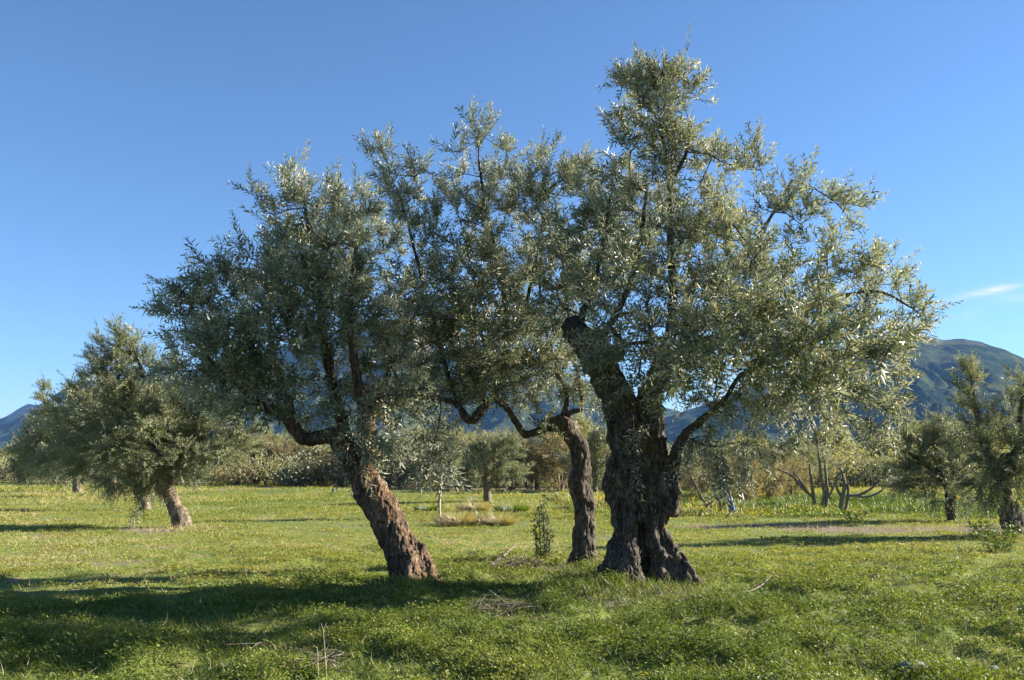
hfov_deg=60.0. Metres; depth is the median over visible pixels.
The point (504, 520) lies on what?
grass tussock
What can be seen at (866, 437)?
olive tree
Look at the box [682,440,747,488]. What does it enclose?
olive tree
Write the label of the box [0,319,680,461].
mountain
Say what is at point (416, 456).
shrub
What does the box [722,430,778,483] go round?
shrub
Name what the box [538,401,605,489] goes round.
shrub
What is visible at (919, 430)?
shrub
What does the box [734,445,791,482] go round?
shrub
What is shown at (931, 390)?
mountain
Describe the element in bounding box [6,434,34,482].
olive tree
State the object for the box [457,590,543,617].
twig pile
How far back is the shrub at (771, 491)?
38.30 m
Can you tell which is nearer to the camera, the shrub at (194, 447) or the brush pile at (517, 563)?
the brush pile at (517, 563)
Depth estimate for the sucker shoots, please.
15.89 m
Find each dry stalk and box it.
[315,646,321,678]
[321,624,327,677]
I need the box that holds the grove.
[0,429,1023,487]
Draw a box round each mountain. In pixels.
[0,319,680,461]
[665,335,1023,457]
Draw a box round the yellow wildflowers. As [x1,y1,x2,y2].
[66,507,1023,676]
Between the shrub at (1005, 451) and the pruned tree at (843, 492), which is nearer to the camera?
the pruned tree at (843, 492)
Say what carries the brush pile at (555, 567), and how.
on the ground at (174, 583)
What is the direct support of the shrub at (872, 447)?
on the ground at (174, 583)
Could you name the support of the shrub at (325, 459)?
on the ground at (174, 583)
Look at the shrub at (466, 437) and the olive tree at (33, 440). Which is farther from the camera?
the shrub at (466, 437)
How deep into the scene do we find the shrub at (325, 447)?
76.41 m
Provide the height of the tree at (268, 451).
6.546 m
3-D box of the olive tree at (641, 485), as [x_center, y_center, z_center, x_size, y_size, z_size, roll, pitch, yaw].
[3.418,-0.522,12.872,6.298,8.794,6.100,7,-11,-40]
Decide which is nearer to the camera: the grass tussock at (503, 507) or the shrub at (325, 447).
the grass tussock at (503, 507)
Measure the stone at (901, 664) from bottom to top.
0.092 m
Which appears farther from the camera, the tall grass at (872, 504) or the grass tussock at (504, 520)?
the tall grass at (872, 504)
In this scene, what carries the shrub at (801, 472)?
on the ground at (174, 583)
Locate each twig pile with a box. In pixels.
[263,628,354,672]
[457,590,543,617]
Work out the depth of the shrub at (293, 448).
76.64 m
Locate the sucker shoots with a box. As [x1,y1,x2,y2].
[528,494,556,558]
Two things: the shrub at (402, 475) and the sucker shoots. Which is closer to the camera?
the sucker shoots
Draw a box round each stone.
[899,660,925,672]
[988,665,998,670]
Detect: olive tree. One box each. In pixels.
[0,370,133,494]
[3,407,110,492]
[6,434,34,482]
[19,312,274,529]
[21,360,183,509]
[128,137,452,580]
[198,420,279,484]
[352,96,626,565]
[452,426,533,501]
[507,441,560,489]
[513,25,962,586]
[548,423,610,492]
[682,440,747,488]
[749,430,836,485]
[848,424,870,478]
[881,402,1004,523]
[925,350,1023,535]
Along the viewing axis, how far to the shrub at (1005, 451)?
73.16 m
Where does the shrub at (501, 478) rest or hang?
on the ground at (174, 583)
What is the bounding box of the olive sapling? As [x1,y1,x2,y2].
[413,409,466,516]
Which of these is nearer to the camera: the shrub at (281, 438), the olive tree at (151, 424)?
the olive tree at (151, 424)
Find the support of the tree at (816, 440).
on the ground at (174, 583)
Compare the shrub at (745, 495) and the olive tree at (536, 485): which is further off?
the olive tree at (536, 485)
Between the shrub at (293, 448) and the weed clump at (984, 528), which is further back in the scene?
the shrub at (293, 448)
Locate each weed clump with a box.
[842,508,868,520]
[965,519,995,538]
[974,521,1021,552]
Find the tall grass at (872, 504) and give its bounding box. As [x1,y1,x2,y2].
[552,490,1023,518]
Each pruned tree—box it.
[682,449,765,514]
[768,433,843,507]
[828,454,891,509]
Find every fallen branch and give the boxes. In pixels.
[241,642,271,653]
[492,545,514,563]
[678,567,774,600]
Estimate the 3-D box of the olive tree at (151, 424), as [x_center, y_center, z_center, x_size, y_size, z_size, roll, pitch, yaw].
[-10.511,2.551,25.654,5.534,6.446,5.314,-7,-11,39]
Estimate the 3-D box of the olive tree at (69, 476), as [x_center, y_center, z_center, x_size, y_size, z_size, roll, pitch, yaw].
[-15.797,3.686,34.652,7.157,6.441,3.683,0,-8,0]
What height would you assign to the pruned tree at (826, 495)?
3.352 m
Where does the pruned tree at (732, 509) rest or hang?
on the ground at (174, 583)
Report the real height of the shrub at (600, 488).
3.894 m
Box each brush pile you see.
[466,551,549,568]
[538,560,571,571]
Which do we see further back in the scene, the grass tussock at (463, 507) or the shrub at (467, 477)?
the shrub at (467, 477)
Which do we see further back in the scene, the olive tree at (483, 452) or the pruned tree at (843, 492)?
the olive tree at (483, 452)
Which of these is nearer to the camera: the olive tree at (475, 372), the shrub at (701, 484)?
the olive tree at (475, 372)
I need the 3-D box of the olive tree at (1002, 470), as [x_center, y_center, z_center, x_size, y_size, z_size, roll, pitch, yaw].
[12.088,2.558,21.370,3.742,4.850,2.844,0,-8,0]
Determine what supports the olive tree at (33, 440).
on the ground at (174, 583)
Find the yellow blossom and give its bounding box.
[594,490,1020,515]
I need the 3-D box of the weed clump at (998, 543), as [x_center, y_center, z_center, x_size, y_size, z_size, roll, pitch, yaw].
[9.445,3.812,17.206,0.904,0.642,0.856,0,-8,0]
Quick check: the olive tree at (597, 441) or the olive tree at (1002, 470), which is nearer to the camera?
the olive tree at (1002, 470)
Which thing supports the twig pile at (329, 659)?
on the ground at (174, 583)
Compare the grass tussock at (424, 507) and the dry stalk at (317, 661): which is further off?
the grass tussock at (424, 507)
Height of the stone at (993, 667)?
0.053 m
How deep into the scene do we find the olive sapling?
29.01 m
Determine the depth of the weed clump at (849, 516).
26.73 m
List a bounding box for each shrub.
[0,442,17,464]
[173,425,231,465]
[229,431,287,484]
[251,424,300,482]
[272,437,319,469]
[292,444,329,482]
[311,445,347,486]
[374,441,395,482]
[378,454,419,487]
[392,415,438,486]
[424,421,496,488]
[442,435,498,489]
[480,423,539,489]
[498,433,564,490]
[525,420,587,490]
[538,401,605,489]
[563,437,610,491]
[680,462,709,492]
[680,462,720,497]
[716,451,778,501]
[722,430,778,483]
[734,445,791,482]
[747,461,794,498]
[770,452,817,495]
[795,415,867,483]
[858,430,899,466]
[873,456,924,493]
[891,406,934,453]
[937,423,1009,481]
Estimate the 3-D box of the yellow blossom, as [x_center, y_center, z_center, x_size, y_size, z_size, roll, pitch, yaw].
[14.612,6.595,36.654,24.869,0.710,19.443,0,-8,0]
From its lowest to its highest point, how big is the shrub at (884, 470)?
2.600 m
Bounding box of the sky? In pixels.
[0,0,1023,417]
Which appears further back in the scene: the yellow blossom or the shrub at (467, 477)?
the shrub at (467, 477)
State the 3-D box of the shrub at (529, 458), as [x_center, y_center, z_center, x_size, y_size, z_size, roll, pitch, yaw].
[1.325,8.318,59.921,4.952,4.248,4.856,0,-8,-2]
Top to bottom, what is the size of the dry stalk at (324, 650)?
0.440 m
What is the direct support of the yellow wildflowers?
on the ground at (174, 583)
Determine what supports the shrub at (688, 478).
on the ground at (174, 583)
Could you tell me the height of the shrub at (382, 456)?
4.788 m
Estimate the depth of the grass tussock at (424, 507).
32.28 m
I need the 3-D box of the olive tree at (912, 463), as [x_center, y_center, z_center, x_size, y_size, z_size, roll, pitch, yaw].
[13.007,3.955,26.513,3.623,4.222,2.803,0,-8,0]
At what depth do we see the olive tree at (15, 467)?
56.09 m
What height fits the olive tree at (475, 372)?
8.460 m
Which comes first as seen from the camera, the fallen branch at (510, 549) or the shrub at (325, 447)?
the fallen branch at (510, 549)
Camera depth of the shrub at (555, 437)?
59.20 m
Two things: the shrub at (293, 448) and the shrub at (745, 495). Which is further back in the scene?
the shrub at (293, 448)
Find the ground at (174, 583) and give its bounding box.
[0,479,1023,679]
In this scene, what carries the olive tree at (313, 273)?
on the ground at (174, 583)
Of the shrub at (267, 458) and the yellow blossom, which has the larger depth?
the shrub at (267, 458)
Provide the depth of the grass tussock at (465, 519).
25.49 m
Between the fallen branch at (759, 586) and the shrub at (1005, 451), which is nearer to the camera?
the fallen branch at (759, 586)
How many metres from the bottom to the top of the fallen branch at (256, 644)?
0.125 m
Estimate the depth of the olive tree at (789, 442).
63.77 m
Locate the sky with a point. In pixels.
(125, 124)
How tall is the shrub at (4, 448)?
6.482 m
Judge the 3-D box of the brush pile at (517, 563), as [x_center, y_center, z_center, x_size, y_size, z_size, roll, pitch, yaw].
[-0.040,3.550,14.316,1.323,0.356,0.875,2,-8,-12]
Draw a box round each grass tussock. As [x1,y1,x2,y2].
[414,500,443,510]
[431,508,482,525]
[456,497,492,511]
[475,510,520,525]
[493,501,531,511]

